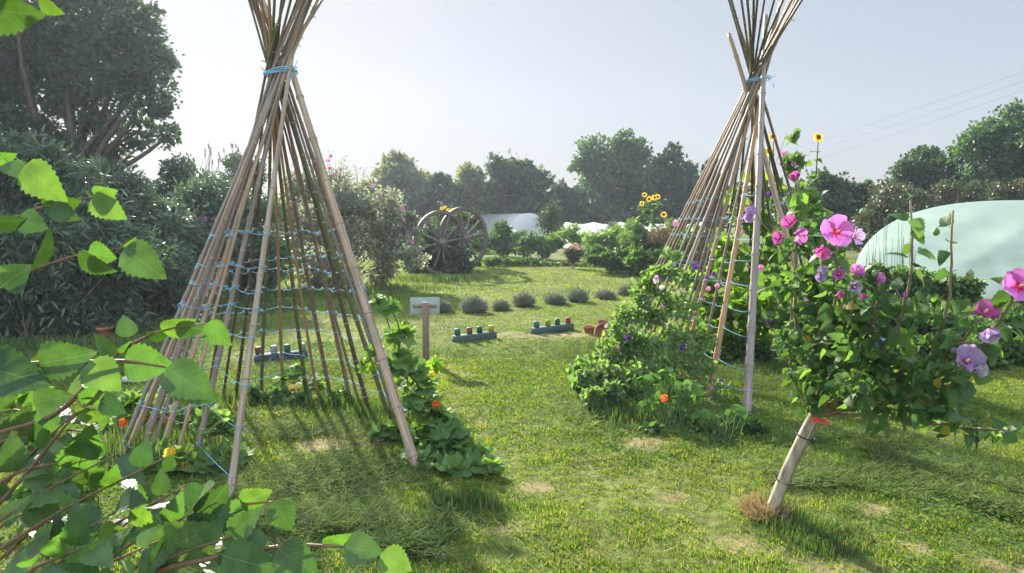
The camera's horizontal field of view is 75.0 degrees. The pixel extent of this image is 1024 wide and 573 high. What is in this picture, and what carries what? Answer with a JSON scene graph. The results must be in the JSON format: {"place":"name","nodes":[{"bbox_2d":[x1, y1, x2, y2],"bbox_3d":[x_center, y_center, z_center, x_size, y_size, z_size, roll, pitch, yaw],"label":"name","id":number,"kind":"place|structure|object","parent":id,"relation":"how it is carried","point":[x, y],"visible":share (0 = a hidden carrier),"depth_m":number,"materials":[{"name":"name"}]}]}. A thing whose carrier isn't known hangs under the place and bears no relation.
{"place":"outdoors","nodes":[
{"label":"outdoors","id":0,"kind":"place"},
{"bbox_2d":[0,220,1023,572],"bbox_3d":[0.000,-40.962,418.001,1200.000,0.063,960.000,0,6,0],"label":"lawn","id":1,"kind":"structure","parent":0,"point":[710,524],"depth_m":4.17,"materials":[{"name":"green plant"}]},
{"bbox_2d":[8,456,108,512],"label":"nasturtium plant","id":2,"kind":"object","parent":1,"relation":"on","point":[19,492],"visible":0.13,"depth_m":3.50,"materials":[{"name":"green plant"}]},
{"bbox_2d":[0,0,184,174],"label":"oak tree","id":3,"kind":"object","parent":1,"relation":"on","point":[80,49],"visible":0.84,"depth_m":23.91,"materials":[{"name":"green plant"}]},
{"bbox_2d":[0,123,185,341],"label":"buddleia shrub","id":4,"kind":"object","parent":1,"relation":"on","point":[36,305],"visible":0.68,"depth_m":9.03,"materials":[{"name":"green plant"}]},
{"bbox_2d":[95,326,113,337],"bbox_3d":[-5.484,0.617,8.993,0.220,0.150,0.217,0,6,0],"label":"terracotta pot","id":5,"kind":"object","parent":1,"relation":"on","point":[105,332],"visible":0.78,"depth_m":8.93,"materials":[{"name":"orange ceramic"}]},
{"bbox_2d":[120,376,154,382],"bbox_3d":[-3.699,0.910,6.583,0.338,0.056,0.208,0,6,0],"label":"flat stone","id":6,"kind":"object","parent":1,"relation":"on","point":[123,379],"visible":0.23,"depth_m":6.50,"materials":[{"name":"grey stone"}]},
{"bbox_2d":[83,153,213,321],"bbox_3d":[-6.117,-0.762,10.884,2.258,2.830,2.362,0,6,0],"label":"buddleia shrub","id":7,"kind":"object","parent":1,"relation":"on","point":[165,296],"visible":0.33,"depth_m":10.72,"materials":[{"name":"green plant"}]},
{"bbox_2d":[120,406,196,439],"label":"nasturtium plant","id":8,"kind":"object","parent":1,"relation":"on","point":[164,422],"visible":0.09,"depth_m":5.01,"materials":[{"name":"green plant"}]},
{"bbox_2d":[140,151,212,210],"bbox_3d":[-10.576,-2.311,20.842,2.746,3.786,1.964,2,6,23],"label":"tree","id":9,"kind":"object","parent":1,"relation":"on","point":[179,171],"visible":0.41,"depth_m":20.46,"materials":[{"name":"green plant"}]},
{"bbox_2d":[103,385,255,473],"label":"squash plant","id":10,"kind":"object","parent":1,"relation":"on","point":[200,460],"visible":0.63,"depth_m":4.42,"materials":[{"name":"green plant"}]},
{"bbox_2d":[0,0,411,572],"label":"birch tree","id":11,"kind":"object","parent":1,"relation":"on","point":[79,539],"visible":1,"depth_m":0.90,"materials":[{"name":"green plant"}]},
{"bbox_2d":[164,166,300,301],"bbox_3d":[-5.600,-0.941,12.939,2.863,2.734,2.180,0,6,0],"label":"buddleia shrub","id":12,"kind":"object","parent":1,"relation":"on","point":[201,193],"visible":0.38,"depth_m":12.77,"materials":[{"name":"green plant"}]},
{"bbox_2d":[199,143,255,186],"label":"dead stalks","id":13,"kind":"object","parent":12,"relation":"attached to","point":[235,162],"visible":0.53,"depth_m":13.80,"materials":[{"name":"beige plant"}]},
{"bbox_2d":[206,150,271,202],"bbox_3d":[-9.873,-2.785,23.802,2.971,4.125,2.097,4,7,33],"label":"tree","id":14,"kind":"object","parent":1,"relation":"on","point":[227,165],"visible":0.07,"depth_m":23.47,"materials":[{"name":"green plant"}]},
{"bbox_2d":[118,0,419,498],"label":"bamboo teepee","id":15,"kind":"object","parent":1,"relation":"on","point":[279,70],"visible":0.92,"depth_m":4.71,"materials":[{"name":"brown wood"}]},
{"bbox_2d":[357,289,443,424],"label":"climbing vine","id":16,"kind":"object","parent":15,"relation":"attached to","point":[436,365],"visible":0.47,"depth_m":4.97,"materials":[{"name":"green plant"}]},
{"bbox_2d":[254,343,307,363],"bbox_3d":[-2.603,0.759,7.515,0.564,0.207,0.130,-3,6,-26],"label":"number planter","id":17,"kind":"object","parent":1,"relation":"on","point":[273,356],"visible":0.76,"depth_m":7.46,"materials":[{"name":"blue paint"}]},
{"bbox_2d":[266,363,326,397],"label":"squash plant","id":18,"kind":"object","parent":1,"relation":"on","point":[293,373],"visible":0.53,"depth_m":6.09,"materials":[{"name":"green plant"}]},
{"bbox_2d":[231,384,386,413],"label":"leafy weeds","id":19,"kind":"object","parent":1,"relation":"on","point":[275,395],"visible":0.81,"depth_m":5.80,"materials":[{"name":"green plant"}]},
{"bbox_2d":[262,150,431,288],"bbox_3d":[-3.957,-1.525,15.531,4.482,3.242,2.485,1,6,8],"label":"mallow shrub","id":20,"kind":"object","parent":1,"relation":"on","point":[351,203],"visible":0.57,"depth_m":15.19,"materials":[{"name":"green plant"}]},
{"bbox_2d":[365,418,402,448],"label":"squash plant","id":21,"kind":"object","parent":1,"relation":"on","point":[388,429],"visible":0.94,"depth_m":4.84,"materials":[{"name":"green plant"}]},
{"bbox_2d":[355,148,433,208],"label":"round tree","id":22,"kind":"object","parent":1,"relation":"on","point":[400,170],"visible":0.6,"depth_m":49.64,"materials":[{"name":"green plant"}]},
{"bbox_2d":[378,170,469,236],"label":"dark tree","id":23,"kind":"object","parent":1,"relation":"on","point":[427,197],"visible":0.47,"depth_m":47.01,"materials":[{"name":"green plant"}]},
{"bbox_2d":[410,297,439,359],"bbox_3d":[-0.982,0.502,7.548,0.330,0.752,0.153,-1,6,-6],"label":"sign post","id":24,"kind":"object","parent":1,"relation":"on","point":[425,307],"visible":0.88,"depth_m":7.50,"materials":[{"name":"brown wood"}]},
{"bbox_2d":[368,294,505,484],"bbox_3d":[-0.527,0.717,4.575,0.613,1.267,1.260,-4,7,-32],"label":"squash plant","id":25,"kind":"object","parent":1,"relation":"on","point":[454,448],"visible":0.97,"depth_m":4.66,"materials":[{"name":"green plant"}]},
{"bbox_2d":[400,219,479,273],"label":"bush","id":26,"kind":"object","parent":1,"relation":"on","point":[467,265],"visible":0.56,"depth_m":19.46,"materials":[{"name":"green plant"}]},
{"bbox_2d":[413,210,466,274],"bbox_3d":[-2.037,-1.248,19.165,1.860,1.860,0.340,-6,8,-44],"label":"cart wheel","id":27,"kind":"object","parent":1,"relation":"on","point":[441,239],"visible":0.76,"depth_m":19.08,"materials":[{"name":"brown wood"}]},
{"bbox_2d":[440,299,453,311],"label":"lavender plant","id":28,"kind":"object","parent":1,"relation":"on","point":[445,306],"visible":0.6,"depth_m":11.35,"materials":[{"name":"green plant"}]},
{"bbox_2d":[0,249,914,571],"bbox_3d":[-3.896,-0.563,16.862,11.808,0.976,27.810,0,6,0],"label":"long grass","id":29,"kind":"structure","parent":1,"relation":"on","point":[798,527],"depth_m":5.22,"materials":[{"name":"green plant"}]},
{"bbox_2d":[431,206,489,253],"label":"yellow flower plant","id":30,"kind":"object","parent":1,"relation":"on","point":[473,222],"visible":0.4,"depth_m":22.09,"materials":[{"name":"green plant"}]},
{"bbox_2d":[438,207,487,268],"bbox_3d":[-1.437,-1.441,19.869,1.860,1.860,0.340,-6,8,-44],"label":"cart wheel","id":31,"kind":"object","parent":1,"relation":"on","point":[467,237],"visible":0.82,"depth_m":19.97,"materials":[{"name":"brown wood"}]},
{"bbox_2d":[452,161,489,214],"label":"pale tree","id":32,"kind":"object","parent":1,"relation":"on","point":[472,182],"visible":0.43,"depth_m":47.35,"materials":[{"name":"green plant"}]},
{"bbox_2d":[458,293,489,312],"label":"lavender plant","id":33,"kind":"object","parent":1,"relation":"on","point":[476,303],"visible":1,"depth_m":11.33,"materials":[{"name":"green plant"}]},
{"bbox_2d":[452,325,496,342],"bbox_3d":[-0.491,0.632,8.762,0.618,0.207,0.130,-4,7,-34],"label":"number planter","id":34,"kind":"object","parent":1,"relation":"on","point":[470,336],"visible":0.94,"depth_m":8.70,"materials":[{"name":"teal paint"}]},
{"bbox_2d":[490,298,511,309],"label":"lavender plant","id":35,"kind":"object","parent":1,"relation":"on","point":[502,304],"visible":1,"depth_m":11.65,"materials":[{"name":"green plant"}]},
{"bbox_2d":[485,219,529,256],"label":"bush","id":36,"kind":"object","parent":1,"relation":"on","point":[502,240],"visible":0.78,"depth_m":27.85,"materials":[{"name":"green plant"}]},
{"bbox_2d":[471,213,545,238],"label":"white polytunnel","id":37,"kind":"structure","parent":1,"relation":"on","point":[518,221],"depth_m":43.97,"materials":[{"name":"plastic"}]},
{"bbox_2d":[0,339,1023,572],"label":"clover","id":38,"kind":"object","parent":1,"relation":"on","point":[182,481],"visible":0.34,"depth_m":4.74,"materials":[{"name":"green plant"}]},
{"bbox_2d":[1,348,1023,572],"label":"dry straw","id":39,"kind":"object","parent":1,"relation":"on","point":[625,484],"visible":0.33,"depth_m":3.96,"materials":[{"name":"beige plant"}]},
{"bbox_2d":[481,148,559,216],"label":"twiggy tree","id":40,"kind":"object","parent":1,"relation":"on","point":[514,185],"visible":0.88,"depth_m":45.85,"materials":[{"name":"green plant"}]},
{"bbox_2d":[510,291,536,306],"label":"lavender plant","id":41,"kind":"object","parent":1,"relation":"on","point":[520,299],"visible":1,"depth_m":12.16,"materials":[{"name":"green plant"}]},
{"bbox_2d":[473,255,586,266],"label":"hedge","id":42,"kind":"object","parent":1,"relation":"on","point":[494,261],"visible":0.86,"depth_m":22.34,"materials":[{"name":"green plant"}]},
{"bbox_2d":[513,229,566,259],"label":"leafy plant","id":43,"kind":"object","parent":1,"relation":"on","point":[535,242],"visible":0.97,"depth_m":25.77,"materials":[{"name":"green plant"}]},
{"bbox_2d":[533,199,568,251],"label":"trimmed bush","id":44,"kind":"object","parent":1,"relation":"on","point":[548,220],"visible":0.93,"depth_m":30.68,"materials":[{"name":"green plant"}]},
{"bbox_2d":[530,317,573,334],"bbox_3d":[0.573,0.565,9.421,0.710,0.207,0.130,-4,7,-37],"label":"number planter","id":45,"kind":"object","parent":1,"relation":"on","point":[556,327],"visible":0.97,"depth_m":9.35,"materials":[{"name":"blue paint"}]},
{"bbox_2d":[542,291,567,303],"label":"lavender plant","id":46,"kind":"object","parent":1,"relation":"on","point":[556,298],"visible":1,"depth_m":12.56,"materials":[{"name":"green plant"}]},
{"bbox_2d":[549,177,588,229],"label":"dark tree","id":47,"kind":"object","parent":1,"relation":"on","point":[562,190],"visible":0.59,"depth_m":49.16,"materials":[{"name":"green plant"}]},
{"bbox_2d":[120,334,1023,572],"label":"grass clippings","id":48,"kind":"object","parent":1,"relation":"on","point":[383,528],"depth_m":4.08,"materials":[{"name":"green plant"}]},
{"bbox_2d":[556,223,590,248],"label":"climbing frame plant","id":49,"kind":"object","parent":1,"relation":"on","point":[567,232],"visible":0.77,"depth_m":24.82,"materials":[{"name":"green plant"}]},
{"bbox_2d":[563,242,584,268],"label":"salmon flower plant","id":50,"kind":"object","parent":1,"relation":"on","point":[574,253],"visible":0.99,"depth_m":21.35,"materials":[{"name":"pink plant"}]},
{"bbox_2d":[566,286,590,301],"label":"lavender plant","id":51,"kind":"object","parent":1,"relation":"on","point":[577,294],"visible":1,"depth_m":12.94,"materials":[{"name":"green plant"}]},
{"bbox_2d":[583,325,594,333],"bbox_3d":[1.069,0.607,9.242,0.170,0.120,0.167,0,6,0],"label":"terracotta pot","id":52,"kind":"object","parent":1,"relation":"on","point":[588,329],"visible":0.88,"depth_m":9.19,"materials":[{"name":"orange ceramic"}]},
{"bbox_2d":[578,220,618,260],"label":"bed plant","id":53,"kind":"object","parent":1,"relation":"on","point":[612,224],"visible":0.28,"depth_m":22.92,"materials":[{"name":"plant"}]},
{"bbox_2d":[594,324,608,338],"bbox_3d":[1.117,0.557,8.402,0.190,0.190,0.157,-1,6,-11],"label":"terracotta pot","id":54,"kind":"object","parent":1,"relation":"on","point":[599,329],"visible":0.76,"depth_m":8.37,"materials":[{"name":"orange ceramic"}]},
{"bbox_2d":[565,359,639,416],"bbox_3d":[0.730,0.889,5.748,0.632,0.367,1.030,-5,7,-39],"label":"weed patch","id":55,"kind":"object","parent":1,"relation":"on","point":[584,382],"visible":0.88,"depth_m":5.52,"materials":[{"name":"green plant"}]},
{"bbox_2d":[597,319,609,326],"bbox_3d":[1.274,0.563,9.320,0.183,0.192,0.192,0,6,0],"label":"terracotta pot","id":56,"kind":"object","parent":1,"relation":"on","point":[601,321],"visible":0.32,"depth_m":9.36,"materials":[{"name":"orange ceramic"}]},
{"bbox_2d":[592,288,616,298],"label":"lavender plant","id":57,"kind":"object","parent":1,"relation":"on","point":[605,294],"visible":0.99,"depth_m":13.38,"materials":[{"name":"green plant"}]},
{"bbox_2d":[581,224,630,250],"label":"bed plant","id":58,"kind":"object","parent":1,"relation":"on","point":[607,239],"visible":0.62,"depth_m":21.86,"materials":[{"name":"green plant"}]},
{"bbox_2d":[585,243,629,271],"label":"bed plant","id":59,"kind":"object","parent":1,"relation":"on","point":[622,253],"visible":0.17,"depth_m":19.91,"materials":[{"name":"green plant"}]},
{"bbox_2d":[583,249,642,273],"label":"bed plant","id":60,"kind":"object","parent":1,"relation":"on","point":[607,259],"visible":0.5,"depth_m":19.17,"materials":[{"name":"green plant"}]},
{"bbox_2d":[566,127,661,223],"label":"spreading tree","id":61,"kind":"object","parent":1,"relation":"on","point":[622,155],"visible":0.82,"depth_m":48.63,"materials":[{"name":"green plant"}]},
{"bbox_2d":[617,283,630,294],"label":"lavender plant","id":62,"kind":"object","parent":1,"relation":"on","point":[622,290],"visible":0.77,"depth_m":13.96,"materials":[{"name":"green plant"}]},
{"bbox_2d":[566,336,685,416],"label":"sweet pea plant","id":63,"kind":"object","parent":1,"relation":"on","point":[615,372],"visible":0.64,"depth_m":5.94,"materials":[{"name":"green plant"}]},
{"bbox_2d":[563,222,705,247],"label":"polytunnel","id":64,"kind":"structure","parent":1,"relation":"on","point":[592,226],"depth_m":35.55,"materials":[{"name":"plastic"}]},
{"bbox_2d":[582,246,694,373],"bbox_3d":[1.204,0.279,6.389,0.895,1.356,0.780,-4,7,-33],"label":"sweet pea plant","id":65,"kind":"object","parent":1,"relation":"on","point":[624,343],"visible":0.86,"depth_m":6.31,"materials":[{"name":"green plant"}]},
{"bbox_2d":[623,216,659,273],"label":"bed plant","id":66,"kind":"object","parent":1,"relation":"on","point":[636,243],"visible":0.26,"depth_m":19.36,"materials":[{"name":"green plant"}]},
{"bbox_2d":[635,201,647,274],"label":"sunflower","id":67,"kind":"object","parent":1,"relation":"on","point":[641,216],"visible":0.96,"depth_m":18.70,"materials":[{"name":"green plant"}]},
{"bbox_2d":[622,245,666,276],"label":"bed plant","id":68,"kind":"object","parent":1,"relation":"on","point":[638,259],"visible":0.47,"depth_m":17.88,"materials":[{"name":"green plant"}]},
{"bbox_2d":[637,192,663,253],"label":"sunflower","id":69,"kind":"object","parent":1,"relation":"on","point":[645,211],"visible":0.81,"depth_m":18.87,"materials":[{"name":"green plant"}]},
{"bbox_2d":[616,216,686,252],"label":"bed plant","id":70,"kind":"object","parent":1,"relation":"on","point":[628,236],"visible":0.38,"depth_m":18.87,"materials":[{"name":"green plant"}]},
{"bbox_2d":[646,227,672,247],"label":"plume plant","id":71,"kind":"object","parent":1,"relation":"on","point":[658,235],"visible":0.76,"depth_m":18.37,"materials":[{"name":"plant"}]},
{"bbox_2d":[655,211,670,248],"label":"sunflower","id":72,"kind":"object","parent":1,"relation":"on","point":[664,215],"visible":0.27,"depth_m":19.20,"materials":[{"name":"yellow plant"}]},
{"bbox_2d":[631,141,700,223],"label":"dark tree","id":73,"kind":"object","parent":1,"relation":"on","point":[675,179],"visible":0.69,"depth_m":45.62,"materials":[{"name":"green plant"}]},
{"bbox_2d":[636,367,703,434],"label":"nasturtium plant","id":74,"kind":"object","parent":1,"relation":"on","point":[680,402],"visible":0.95,"depth_m":5.29,"materials":[{"name":"green plant"}]},
{"bbox_2d":[658,220,731,410],"bbox_3d":[1.576,0.253,5.886,0.656,1.678,1.197,4,7,31],"label":"sweet pea plant","id":75,"kind":"object","parent":1,"relation":"on","point":[690,368],"visible":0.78,"depth_m":5.98,"materials":[{"name":"green plant"}]},
{"bbox_2d":[663,222,741,275],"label":"bed plant","id":76,"kind":"object","parent":1,"relation":"on","point":[691,246],"visible":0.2,"depth_m":16.81,"materials":[{"name":"green plant"}]},
{"bbox_2d":[637,416,772,446],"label":"ground ivy","id":77,"kind":"object","parent":1,"relation":"on","point":[755,425],"visible":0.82,"depth_m":4.97,"materials":[{"name":"green plant"}]},
{"bbox_2d":[677,186,749,350],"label":"bean plant","id":78,"kind":"object","parent":1,"relation":"on","point":[706,307],"visible":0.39,"depth_m":7.84,"materials":[{"name":"green plant"}]},
{"bbox_2d":[688,404,764,447],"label":"nasturtium plant","id":79,"kind":"object","parent":1,"relation":"on","point":[736,420],"visible":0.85,"depth_m":5.03,"materials":[{"name":"green plant"}]},
{"bbox_2d":[627,0,830,413],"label":"bamboo teepee","id":80,"kind":"object","parent":1,"relation":"on","point":[749,101],"visible":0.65,"depth_m":6.56,"materials":[{"name":"brown wood"}]},
{"bbox_2d":[683,158,788,230],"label":"conifer tree","id":81,"kind":"object","parent":1,"relation":"on","point":[708,203],"visible":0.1,"depth_m":42.93,"materials":[{"name":"green plant"}]},
{"bbox_2d":[703,150,792,349],"bbox_3d":[2.571,-0.282,7.405,0.903,2.341,1.532,4,7,33],"label":"bean plant","id":82,"kind":"object","parent":1,"relation":"on","point":[737,301],"visible":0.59,"depth_m":7.66,"materials":[{"name":"green plant"}]},
{"bbox_2d":[692,336,808,361],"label":"leafy weeds","id":83,"kind":"object","parent":1,"relation":"on","point":[762,351],"visible":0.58,"depth_m":7.49,"materials":[{"name":"green plant"}]},
{"bbox_2d":[734,489,795,524],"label":"dry grass tuft","id":84,"kind":"object","parent":1,"relation":"on","point":[751,502],"visible":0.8,"depth_m":3.58,"materials":[{"name":"plant"}]},
{"bbox_2d":[765,133,782,305],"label":"sunflower","id":85,"kind":"object","parent":1,"relation":"on","point":[772,208],"visible":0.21,"depth_m":9.20,"materials":[{"name":"green plant"}]},
{"bbox_2d":[758,128,851,354],"bbox_3d":[3.222,-0.386,7.170,0.910,2.521,1.530,3,7,31],"label":"bean plant","id":86,"kind":"object","parent":1,"relation":"on","point":[774,320],"visible":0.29,"depth_m":6.83,"materials":[{"name":"green plant"}]},
{"bbox_2d":[803,132,824,265],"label":"sunflower","id":87,"kind":"object","parent":1,"relation":"on","point":[818,137],"visible":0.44,"depth_m":8.86,"materials":[{"name":"green plant"}]},
{"bbox_2d":[777,165,876,247],"bbox_3d":[12.755,-2.900,26.655,4.185,3.802,2.049,-2,6,-15],"label":"dark tree","id":88,"kind":"object","parent":1,"relation":"on","point":[843,196],"visible":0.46,"depth_m":26.25,"materials":[{"name":"green plant"}]},
{"bbox_2d":[743,171,1023,519],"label":"hibiscus tree","id":89,"kind":"object","parent":1,"relation":"on","point":[833,309],"visible":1,"depth_m":2.77,"materials":[{"name":"green plant"}]},
{"bbox_2d":[846,289,925,337],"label":"plant","id":90,"kind":"object","parent":1,"relation":"on","point":[893,322],"visible":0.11,"depth_m":8.93,"materials":[{"name":"green plant"}]},
{"bbox_2d":[840,178,939,254],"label":"red tipped shrub","id":91,"kind":"object","parent":1,"relation":"on","point":[876,213],"visible":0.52,"depth_m":20.72,"materials":[{"name":"green plant"}]},
{"bbox_2d":[866,219,915,273],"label":"dead stalks","id":92,"kind":"object","parent":1,"relation":"on","point":[886,247],"visible":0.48,"depth_m":12.00,"materials":[{"name":"beige plant"}]},
{"bbox_2d":[851,259,988,308],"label":"plant","id":93,"kind":"object","parent":1,"relation":"on","point":[966,289],"visible":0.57,"depth_m":11.42,"materials":[{"name":"green plant"}]},
{"bbox_2d":[880,144,975,221],"bbox_3d":[18.968,-4.010,30.635,3.706,5.204,3.562,-4,7,-36],"label":"bushy tree","id":94,"kind":"object","parent":1,"relation":"on","point":[922,168],"visible":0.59,"depth_m":30.23,"materials":[{"name":"green plant"}]},
{"bbox_2d":[852,200,1023,300],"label":"green polytunnel","id":95,"kind":"structure","parent":1,"relation":"on","point":[988,236],"depth_m":13.36,"materials":[{"name":"plastic"}]},
{"bbox_2d":[921,305,1004,337],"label":"plant","id":96,"kind":"object","parent":1,"relation":"on","point":[951,320],"visible":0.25,"depth_m":8.53,"materials":[{"name":"green plant"}]},
{"bbox_2d":[903,318,1023,370],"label":"plant","id":97,"kind":"object","parent":1,"relation":"on","point":[1013,349],"visible":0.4,"depth_m":7.17,"materials":[{"name":"green plant"}]},
{"bbox_2d":[906,176,1023,213],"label":"red tipped shrub","id":98,"kind":"object","parent":1,"relation":"on","point":[1014,191],"visible":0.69,"depth_m":22.52,"materials":[{"name":"green plant"}]},
{"bbox_2d":[940,97,1023,200],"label":"tall tree","id":99,"kind":"object","parent":1,"relation":"on","point":[1000,142],"visible":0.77,"depth_m":28.44,"materials":[{"name":"green plant"}]},
{"bbox_2d":[991,306,1023,337],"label":"plant","id":100,"kind":"object","parent":1,"relation":"on","point":[1007,320],"visible":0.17,"depth_m":8.34,"materials":[{"name":"green plant"}]},
{"bbox_2d":[2,0,1023,219],"label":"sky","id":101,"kind":"structure","parent":0,"point":[443,84],"materials":[{"name":"white"}]},
{"bbox_2d":[755,71,1023,160],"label":"overhead cable","id":102,"kind":"object","parent":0,"point":[904,112],"visible":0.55,"depth_m":42.96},
{"bbox_2d":[816,81,1021,150],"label":"overhead cable","id":103,"kind":"object","parent":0,"point":[925,114],"visible":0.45,"depth_m":40.71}
]}

